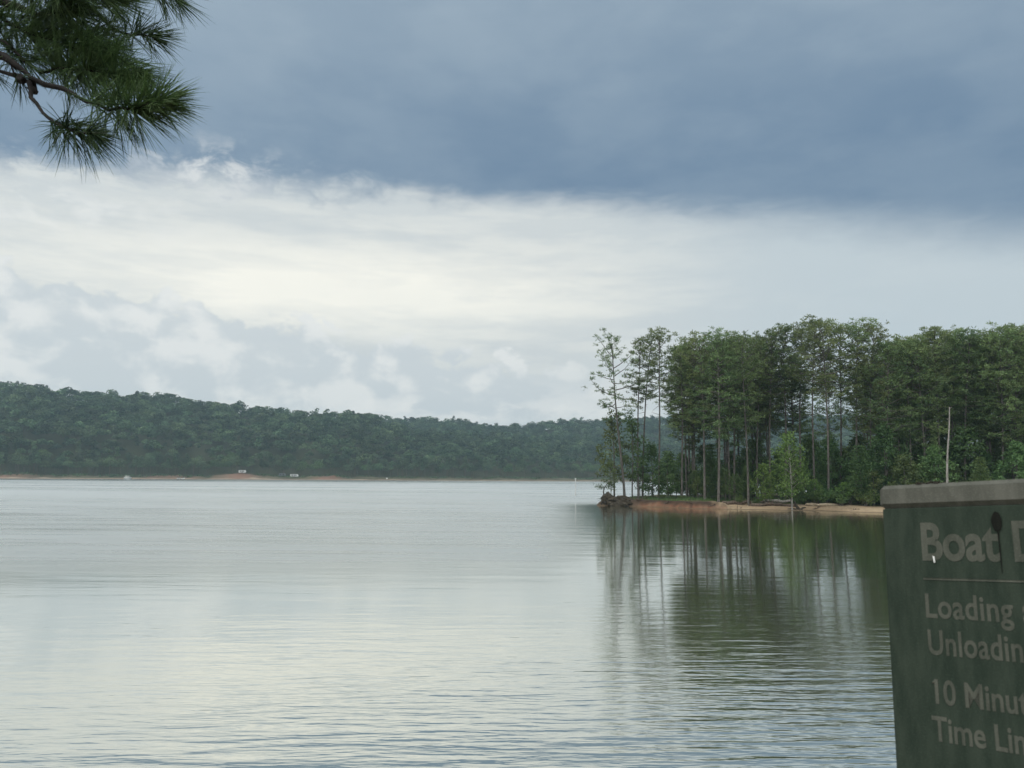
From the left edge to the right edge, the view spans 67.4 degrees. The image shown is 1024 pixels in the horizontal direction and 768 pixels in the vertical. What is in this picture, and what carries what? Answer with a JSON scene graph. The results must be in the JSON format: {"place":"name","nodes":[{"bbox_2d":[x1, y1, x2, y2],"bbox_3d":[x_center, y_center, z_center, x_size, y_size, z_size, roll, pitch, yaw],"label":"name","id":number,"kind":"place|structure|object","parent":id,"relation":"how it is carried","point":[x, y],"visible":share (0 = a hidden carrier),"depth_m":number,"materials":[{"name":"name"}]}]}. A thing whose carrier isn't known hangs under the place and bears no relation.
{"place":"outdoors","nodes":[
{"label":"outdoors","id":0,"kind":"place"},
{"bbox_2d":[0,479,896,767],"bbox_3d":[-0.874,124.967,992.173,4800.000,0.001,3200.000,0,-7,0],"label":"lake water","id":1,"kind":"structure","parent":0,"point":[166,623],"depth_m":25.82,"materials":[{"name":"grey liquid"}]},
{"bbox_2d":[0,397,977,481],"bbox_3d":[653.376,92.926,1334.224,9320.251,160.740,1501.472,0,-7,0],"label":"hills","id":2,"kind":"structure","parent":0,"point":[219,473],"depth_m":876.74,"materials":[{"name":"green plant"}]},
{"bbox_2d":[0,471,612,479],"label":"undergrowth","id":3,"kind":"object","parent":2,"relation":"on","point":[190,475],"visible":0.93,"depth_m":842.14,"materials":[{"name":"plant"}]},
{"bbox_2d":[0,381,895,475],"bbox_3d":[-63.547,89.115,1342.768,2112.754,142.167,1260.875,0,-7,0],"label":"forest","id":4,"kind":"object","parent":2,"relation":"on","point":[513,440],"visible":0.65,"depth_m":987.28,"materials":[{"name":"green plant"}]},
{"bbox_2d":[0,0,1023,429],"label":"sky","id":5,"kind":"structure","parent":0,"point":[392,208],"materials":[{"name":"grey"}]},
{"bbox_2d":[597,493,884,512],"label":"shoreline","id":6,"kind":"structure","parent":0,"point":[845,507],"depth_m":128.60,"materials":[{"name":"brown sand"}]},
{"bbox_2d":[593,478,626,504],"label":"uprooted stump","id":7,"kind":"object","parent":6,"relation":"on","point":[605,496],"visible":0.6,"depth_m":139.60,"materials":[{"name":"wood"}]},
{"bbox_2d":[601,459,619,490],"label":"tree","id":8,"kind":"object","parent":6,"relation":"on","point":[613,471],"visible":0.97,"depth_m":140.91,"materials":[{"name":"green plant"}]},
{"bbox_2d":[594,409,635,495],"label":"tree","id":9,"kind":"object","parent":6,"relation":"on","point":[611,426],"visible":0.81,"depth_m":144.70,"materials":[{"name":"green plant"}]},
{"bbox_2d":[583,328,648,494],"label":"pine tree","id":10,"kind":"object","parent":6,"relation":"on","point":[614,394],"visible":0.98,"depth_m":142.78,"materials":[{"name":"green plant"}]},
{"bbox_2d":[605,495,635,505],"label":"root mound","id":11,"kind":"object","parent":6,"relation":"on","point":[618,500],"visible":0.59,"depth_m":137.56,"materials":[{"name":"stone"}]},
{"bbox_2d":[615,415,648,497],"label":"tree","id":12,"kind":"object","parent":6,"relation":"on","point":[632,432],"visible":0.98,"depth_m":142.95,"materials":[{"name":"green plant"}]},
{"bbox_2d":[623,336,657,498],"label":"pine tree","id":13,"kind":"object","parent":6,"relation":"on","point":[650,385],"visible":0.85,"depth_m":145.05,"materials":[{"name":"green plant"}]},
{"bbox_2d":[630,332,667,497],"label":"pine tree","id":14,"kind":"object","parent":6,"relation":"on","point":[648,368],"visible":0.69,"depth_m":145.54,"materials":[{"name":"green plant"}]},
{"bbox_2d":[634,441,670,497],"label":"young tree","id":15,"kind":"object","parent":6,"relation":"on","point":[651,453],"visible":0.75,"depth_m":143.04,"materials":[{"name":"green plant"}]},
{"bbox_2d":[637,326,684,497],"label":"pine tree","id":16,"kind":"object","parent":6,"relation":"on","point":[659,338],"visible":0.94,"depth_m":142.75,"materials":[{"name":"green plant"}]},
{"bbox_2d":[651,448,683,498],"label":"young tree","id":17,"kind":"object","parent":6,"relation":"on","point":[665,466],"visible":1,"depth_m":139.59,"materials":[{"name":"green plant"}]},
{"bbox_2d":[663,453,691,494],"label":"young tree","id":18,"kind":"object","parent":6,"relation":"on","point":[678,456],"visible":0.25,"depth_m":156.94,"materials":[{"name":"green plant"}]},
{"bbox_2d":[654,360,706,495],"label":"pine tree","id":19,"kind":"object","parent":6,"relation":"on","point":[675,430],"visible":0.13,"depth_m":152.26,"materials":[{"name":"green plant"}]},
{"bbox_2d":[655,337,705,496],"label":"pine tree","id":20,"kind":"object","parent":6,"relation":"on","point":[689,453],"visible":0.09,"depth_m":154.76,"materials":[{"name":"green plant"}]},
{"bbox_2d":[662,342,704,495],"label":"pine tree","id":21,"kind":"object","parent":6,"relation":"on","point":[681,376],"visible":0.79,"depth_m":139.88,"materials":[{"name":"green plant"}]},
{"bbox_2d":[661,346,710,496],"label":"pine tree","id":22,"kind":"object","parent":6,"relation":"on","point":[675,407],"visible":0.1,"depth_m":148.59,"materials":[{"name":"green plant"}]},
{"bbox_2d":[660,348,715,476],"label":"pine tree","id":23,"kind":"object","parent":6,"relation":"on","point":[691,431],"visible":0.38,"depth_m":143.77,"materials":[{"name":"green plant"}]},
{"bbox_2d":[665,336,716,496],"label":"pine tree","id":24,"kind":"object","parent":6,"relation":"on","point":[689,386],"visible":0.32,"depth_m":142.81,"materials":[{"name":"green plant"}]},
{"bbox_2d":[685,470,700,497],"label":"young tree","id":25,"kind":"object","parent":6,"relation":"on","point":[691,480],"visible":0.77,"depth_m":140.15,"materials":[{"name":"green plant"}]},
{"bbox_2d":[679,445,715,496],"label":"young tree","id":26,"kind":"object","parent":6,"relation":"on","point":[699,456],"visible":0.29,"depth_m":153.38,"materials":[{"name":"green plant"}]},
{"bbox_2d":[673,329,723,498],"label":"pine tree","id":27,"kind":"object","parent":6,"relation":"on","point":[688,393],"visible":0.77,"depth_m":136.57,"materials":[{"name":"green plant"}]},
{"bbox_2d":[698,442,727,497],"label":"young conifer","id":28,"kind":"object","parent":6,"relation":"on","point":[709,465],"visible":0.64,"depth_m":139.54,"materials":[{"name":"plant"}]},
{"bbox_2d":[685,326,747,501],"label":"pine tree","id":29,"kind":"object","parent":6,"relation":"on","point":[715,342],"visible":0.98,"depth_m":132.75,"materials":[{"name":"green plant"}]},
{"bbox_2d":[688,340,759,497],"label":"pine tree","id":30,"kind":"object","parent":6,"relation":"on","point":[712,345],"visible":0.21,"depth_m":141.85,"materials":[{"name":"green plant"}]},
{"bbox_2d":[714,467,733,498],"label":"tree","id":31,"kind":"object","parent":6,"relation":"on","point":[724,470],"visible":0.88,"depth_m":136.23,"materials":[{"name":"green plant"}]},
{"bbox_2d":[709,459,738,495],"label":"young conifer","id":32,"kind":"object","parent":6,"relation":"on","point":[721,472],"visible":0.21,"depth_m":144.41,"materials":[{"name":"plant"}]},
{"bbox_2d":[699,336,753,499],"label":"pine tree","id":33,"kind":"object","parent":6,"relation":"on","point":[728,437],"visible":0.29,"depth_m":138.85,"materials":[{"name":"green plant"}]},
{"bbox_2d":[706,330,765,499],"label":"pine tree","id":34,"kind":"object","parent":6,"relation":"on","point":[734,334],"visible":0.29,"depth_m":139.48,"materials":[{"name":"green plant"}]},
{"bbox_2d":[726,473,746,497],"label":"tree","id":35,"kind":"object","parent":6,"relation":"on","point":[733,489],"visible":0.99,"depth_m":134.14,"materials":[{"name":"green plant"}]},
{"bbox_2d":[727,453,759,495],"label":"young tree","id":36,"kind":"object","parent":6,"relation":"on","point":[738,470],"visible":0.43,"depth_m":145.94,"materials":[{"name":"green plant"}]},
{"bbox_2d":[714,334,775,505],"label":"pine tree","id":37,"kind":"object","parent":6,"relation":"on","point":[745,365],"visible":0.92,"depth_m":133.38,"materials":[{"name":"green plant"}]},
{"bbox_2d":[737,466,753,499],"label":"young tree","id":38,"kind":"object","parent":6,"relation":"on","point":[745,472],"visible":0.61,"depth_m":137.29,"materials":[{"name":"green plant"}]},
{"bbox_2d":[723,336,777,497],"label":"pine tree","id":39,"kind":"object","parent":6,"relation":"on","point":[762,429],"visible":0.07,"depth_m":151.26,"materials":[{"name":"green plant"}]},
{"bbox_2d":[729,381,777,451],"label":"pine tree","id":40,"kind":"object","parent":6,"relation":"on","point":[763,436],"visible":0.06,"depth_m":164.67,"materials":[{"name":"green plant"}]},
{"bbox_2d":[629,495,880,503],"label":"grass","id":41,"kind":"structure","parent":6,"relation":"on","point":[690,497],"depth_m":136.30,"materials":[{"name":"green plant"}]},
{"bbox_2d":[738,437,779,494],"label":"young tree","id":42,"kind":"object","parent":6,"relation":"on","point":[760,449],"visible":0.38,"depth_m":148.97,"materials":[{"name":"green plant"}]},
{"bbox_2d":[740,363,783,496],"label":"pine tree","id":43,"kind":"object","parent":6,"relation":"on","point":[774,417],"visible":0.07,"depth_m":153.71,"materials":[{"name":"green plant"}]},
{"bbox_2d":[747,462,778,502],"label":"sapling","id":44,"kind":"object","parent":6,"relation":"on","point":[767,495],"visible":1,"depth_m":130.97,"materials":[{"name":"plant"}]},
{"bbox_2d":[740,335,787,498],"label":"pine tree","id":45,"kind":"object","parent":6,"relation":"on","point":[767,381],"visible":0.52,"depth_m":141.96,"materials":[{"name":"green plant"}]},
{"bbox_2d":[743,338,796,458],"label":"pine tree","id":46,"kind":"object","parent":6,"relation":"on","point":[779,408],"visible":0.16,"depth_m":151.75,"materials":[{"name":"green plant"}]},
{"bbox_2d":[741,323,802,492],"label":"pine tree","id":47,"kind":"object","parent":6,"relation":"on","point":[770,395],"visible":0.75,"depth_m":140.99,"materials":[{"name":"green plant"}]},
{"bbox_2d":[751,500,794,506],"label":"driftwood log","id":48,"kind":"object","parent":6,"relation":"on","point":[768,503],"visible":0.9,"depth_m":129.51,"materials":[{"name":"wood"}]},
{"bbox_2d":[754,322,809,499],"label":"pine tree","id":49,"kind":"object","parent":6,"relation":"on","point":[776,350],"visible":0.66,"depth_m":141.41,"materials":[{"name":"green plant"}]},
{"bbox_2d":[762,446,803,497],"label":"young tree","id":50,"kind":"object","parent":6,"relation":"on","point":[776,461],"visible":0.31,"depth_m":144.35,"materials":[{"name":"green plant"}]},
{"bbox_2d":[777,448,799,497],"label":"young tree","id":51,"kind":"object","parent":6,"relation":"on","point":[788,474],"visible":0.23,"depth_m":141.65,"materials":[{"name":"green plant"}]},
{"bbox_2d":[767,431,814,509],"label":"sapling","id":52,"kind":"object","parent":6,"relation":"on","point":[788,441],"visible":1,"depth_m":124.88,"materials":[{"name":"green plant"}]},
{"bbox_2d":[764,352,824,495],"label":"pine tree","id":53,"kind":"object","parent":6,"relation":"on","point":[793,414],"visible":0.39,"depth_m":154.48,"materials":[{"name":"green plant"}]},
{"bbox_2d":[775,375,816,458],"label":"pine tree","id":54,"kind":"object","parent":6,"relation":"on","point":[805,422],"visible":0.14,"depth_m":162.49,"materials":[{"name":"green plant"}]},
{"bbox_2d":[794,473,813,503],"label":"shrub","id":55,"kind":"object","parent":6,"relation":"on","point":[805,497],"visible":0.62,"depth_m":130.65,"materials":[{"name":"green plant"}]},
{"bbox_2d":[778,315,830,489],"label":"pine tree","id":56,"kind":"object","parent":6,"relation":"on","point":[803,375],"visible":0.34,"depth_m":141.22,"materials":[{"name":"green plant"}]},
{"bbox_2d":[781,314,844,486],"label":"pine tree","id":57,"kind":"object","parent":6,"relation":"on","point":[801,348],"visible":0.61,"depth_m":136.24,"materials":[{"name":"green plant"}]},
{"bbox_2d":[793,430,834,490],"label":"young tree","id":58,"kind":"object","parent":6,"relation":"on","point":[806,442],"visible":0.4,"depth_m":148.80,"materials":[{"name":"green plant"}]},
{"bbox_2d":[805,487,828,503],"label":"shrub","id":59,"kind":"object","parent":6,"relation":"on","point":[817,498],"visible":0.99,"depth_m":128.21,"materials":[{"name":"green plant"}]},
{"bbox_2d":[800,367,850,462],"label":"pine tree","id":60,"kind":"object","parent":6,"relation":"on","point":[833,405],"visible":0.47,"depth_m":169.78,"materials":[{"name":"green plant"}]},
{"bbox_2d":[784,318,868,502],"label":"pine tree","id":61,"kind":"object","parent":6,"relation":"on","point":[818,340],"visible":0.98,"depth_m":131.52,"materials":[{"name":"green plant"}]},
{"bbox_2d":[807,436,853,492],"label":"young tree","id":62,"kind":"object","parent":6,"relation":"on","point":[833,448],"visible":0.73,"depth_m":135.79,"materials":[{"name":"green plant"}]},
{"bbox_2d":[829,491,850,505],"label":"shrub","id":63,"kind":"object","parent":6,"relation":"on","point":[839,499],"visible":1,"depth_m":126.07,"materials":[{"name":"green plant"}]},
{"bbox_2d":[812,317,871,493],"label":"pine tree","id":64,"kind":"object","parent":6,"relation":"on","point":[838,328],"visible":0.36,"depth_m":137.87,"materials":[{"name":"green plant"}]},
{"bbox_2d":[836,433,869,484],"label":"young tree","id":65,"kind":"object","parent":6,"relation":"on","point":[852,443],"visible":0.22,"depth_m":135.93,"materials":[{"name":"green plant"}]},
{"bbox_2d":[838,363,873,445],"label":"pine tree","id":66,"kind":"object","parent":6,"relation":"on","point":[846,417],"visible":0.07,"depth_m":186.86,"materials":[{"name":"green plant"}]},
{"bbox_2d":[838,442,879,504],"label":"young conifer","id":67,"kind":"object","parent":6,"relation":"on","point":[859,473],"visible":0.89,"depth_m":126.36,"materials":[{"name":"plant"}]},
{"bbox_2d":[838,364,880,449],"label":"pine tree","id":68,"kind":"object","parent":6,"relation":"on","point":[850,419],"visible":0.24,"depth_m":174.06,"materials":[{"name":"green plant"}]},
{"bbox_2d":[825,317,897,500],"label":"pine tree","id":69,"kind":"object","parent":6,"relation":"on","point":[858,331],"visible":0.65,"depth_m":134.54,"materials":[{"name":"green plant"}]},
{"bbox_2d":[860,469,885,505],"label":"tree","id":70,"kind":"object","parent":6,"relation":"on","point":[874,474],"visible":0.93,"depth_m":124.65,"materials":[{"name":"green plant"}]},
{"bbox_2d":[844,319,903,463],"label":"pine tree","id":71,"kind":"object","parent":6,"relation":"on","point":[874,339],"visible":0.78,"depth_m":131.64,"materials":[{"name":"green plant"}]},
{"bbox_2d":[862,450,886,497],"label":"young conifer","id":72,"kind":"object","parent":6,"relation":"on","point":[873,455],"visible":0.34,"depth_m":127.30,"materials":[{"name":"plant"}]},
{"bbox_2d":[859,366,907,471],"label":"pine tree","id":73,"kind":"object","parent":6,"relation":"on","point":[866,412],"visible":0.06,"depth_m":167.76,"materials":[{"name":"green plant"}]},
{"bbox_2d":[860,421,911,498],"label":"young tree","id":74,"kind":"object","parent":6,"relation":"on","point":[884,438],"visible":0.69,"depth_m":126.14,"materials":[{"name":"green plant"}]},
{"bbox_2d":[853,340,930,482],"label":"pine tree","id":75,"kind":"object","parent":6,"relation":"on","point":[888,354],"visible":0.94,"depth_m":128.19,"materials":[{"name":"green plant"}]},
{"bbox_2d":[866,338,922,454],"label":"pine tree","id":76,"kind":"object","parent":6,"relation":"on","point":[899,447],"visible":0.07,"depth_m":142.97,"materials":[{"name":"green plant"}]},
{"bbox_2d":[888,434,921,481],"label":"young tree","id":77,"kind":"object","parent":6,"relation":"on","point":[902,441],"visible":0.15,"depth_m":142.89,"materials":[{"name":"green plant"}]},
{"bbox_2d":[867,333,945,469],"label":"pine tree","id":78,"kind":"object","parent":6,"relation":"on","point":[880,389],"visible":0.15,"depth_m":136.32,"materials":[{"name":"green plant"}]},
{"bbox_2d":[887,452,928,485],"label":"young tree","id":79,"kind":"object","parent":6,"relation":"on","point":[904,462],"visible":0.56,"depth_m":121.58,"materials":[{"name":"green plant"}]},
{"bbox_2d":[884,338,938,476],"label":"pine tree","id":80,"kind":"object","parent":6,"relation":"on","point":[906,363],"visible":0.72,"depth_m":129.39,"materials":[{"name":"green plant"}]},
{"bbox_2d":[883,334,951,478],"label":"pine tree","id":81,"kind":"object","parent":6,"relation":"on","point":[915,344],"visible":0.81,"depth_m":128.90,"materials":[{"name":"green plant"}]},
{"bbox_2d":[908,445,936,480],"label":"young conifer","id":82,"kind":"object","parent":6,"relation":"on","point":[918,451],"visible":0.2,"depth_m":129.41,"materials":[{"name":"plant"}]},
{"bbox_2d":[912,462,939,483],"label":"young tree","id":83,"kind":"object","parent":6,"relation":"on","point":[929,475],"visible":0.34,"depth_m":122.32,"materials":[{"name":"green plant"}]},
{"bbox_2d":[894,327,958,452],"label":"pine tree","id":84,"kind":"object","parent":6,"relation":"on","point":[937,373],"visible":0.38,"depth_m":131.71,"materials":[{"name":"green plant"}]},
{"bbox_2d":[910,444,959,482],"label":"young tree","id":85,"kind":"object","parent":6,"relation":"on","point":[932,451],"visible":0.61,"depth_m":122.42,"materials":[{"name":"green plant"}]},
{"bbox_2d":[903,324,972,473],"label":"pine tree","id":86,"kind":"object","parent":6,"relation":"on","point":[937,332],"visible":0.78,"depth_m":130.01,"materials":[{"name":"green plant"}]},
{"bbox_2d":[927,423,963,481],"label":"young tree","id":87,"kind":"object","parent":6,"relation":"on","point":[942,439],"visible":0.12,"depth_m":135.97,"materials":[{"name":"green plant"}]},
{"bbox_2d":[946,407,949,482],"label":"dead snag","id":88,"kind":"object","parent":6,"relation":"on","point":[947,449],"visible":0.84,"depth_m":118.85,"materials":[{"name":"grey wood"}]},
{"bbox_2d":[948,464,965,482],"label":"young conifer","id":89,"kind":"object","parent":6,"relation":"on","point":[956,470],"visible":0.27,"depth_m":125.11,"materials":[{"name":"plant"}]},
{"bbox_2d":[931,327,984,474],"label":"pine tree","id":90,"kind":"object","parent":6,"relation":"on","point":[957,333],"visible":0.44,"depth_m":131.44,"materials":[{"name":"green plant"}]},
{"bbox_2d":[937,329,995,459],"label":"pine tree","id":91,"kind":"object","parent":6,"relation":"on","point":[957,421],"visible":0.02,"depth_m":141.81,"materials":[{"name":"green plant"}]},
{"bbox_2d":[932,422,1001,481],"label":"young tree","id":92,"kind":"object","parent":6,"relation":"on","point":[960,436],"visible":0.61,"depth_m":127.23,"materials":[{"name":"green plant"}]},
{"bbox_2d":[936,326,1000,463],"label":"pine tree","id":93,"kind":"object","parent":6,"relation":"on","point":[969,355],"visible":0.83,"depth_m":129.19,"materials":[{"name":"green plant"}]},
{"bbox_2d":[966,455,992,481],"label":"young conifer","id":94,"kind":"object","parent":6,"relation":"on","point":[981,469],"visible":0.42,"depth_m":120.03,"materials":[{"name":"plant"}]},
{"bbox_2d":[944,331,1019,469],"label":"pine tree","id":95,"kind":"object","parent":6,"relation":"on","point":[978,426],"visible":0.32,"depth_m":129.53,"materials":[{"name":"green plant"}]},
{"bbox_2d":[975,450,999,478],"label":"young tree","id":96,"kind":"object","parent":6,"relation":"on","point":[986,454],"visible":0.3,"depth_m":127.94,"materials":[{"name":"green plant"}]},
{"bbox_2d":[958,320,1023,478],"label":"pine tree","id":97,"kind":"object","parent":6,"relation":"on","point":[979,389],"visible":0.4,"depth_m":129.06,"materials":[{"name":"green plant"}]},
{"bbox_2d":[962,328,1023,476],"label":"pine tree","id":98,"kind":"object","parent":6,"relation":"on","point":[1009,351],"visible":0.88,"depth_m":125.53,"materials":[{"name":"green plant"}]},
{"bbox_2d":[972,435,1017,479],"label":"young conifer","id":99,"kind":"object","parent":6,"relation":"on","point":[996,451],"visible":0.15,"depth_m":135.03,"materials":[{"name":"plant"}]},
{"bbox_2d":[974,334,1023,478],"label":"pine tree","id":100,"kind":"object","parent":6,"relation":"on","point":[990,422],"visible":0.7,"depth_m":126.01,"materials":[{"name":"green plant"}]},
{"bbox_2d":[978,323,1023,478],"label":"pine tree","id":101,"kind":"object","parent":6,"relation":"on","point":[1011,326],"visible":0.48,"depth_m":126.53,"materials":[{"name":"green plant"}]},
{"bbox_2d":[990,327,1023,405],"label":"pine tree","id":102,"kind":"object","parent":6,"relation":"on","point":[1019,404],"visible":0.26,"depth_m":127.70,"materials":[{"name":"green plant"}]},
{"bbox_2d":[991,439,1023,479],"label":"young tree","id":103,"kind":"object","parent":6,"relation":"on","point":[1018,456],"visible":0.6,"depth_m":121.74,"materials":[{"name":"green plant"}]},
{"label":"near shore ground","id":104,"kind":"structure","parent":0,"visible":0},
{"bbox_2d":[0,0,212,182],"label":"pine tree","id":105,"kind":"object","parent":104,"relation":"on","point":[94,55],"visible":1,"depth_m":3.11,"materials":[{"name":"green plant"}]},
{"bbox_2d":[880,479,1023,767],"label":"wooden sign","id":106,"kind":"object","parent":104,"relation":"on","point":[954,554],"visible":1,"depth_m":1.50,"materials":[{"name":"green paint"}]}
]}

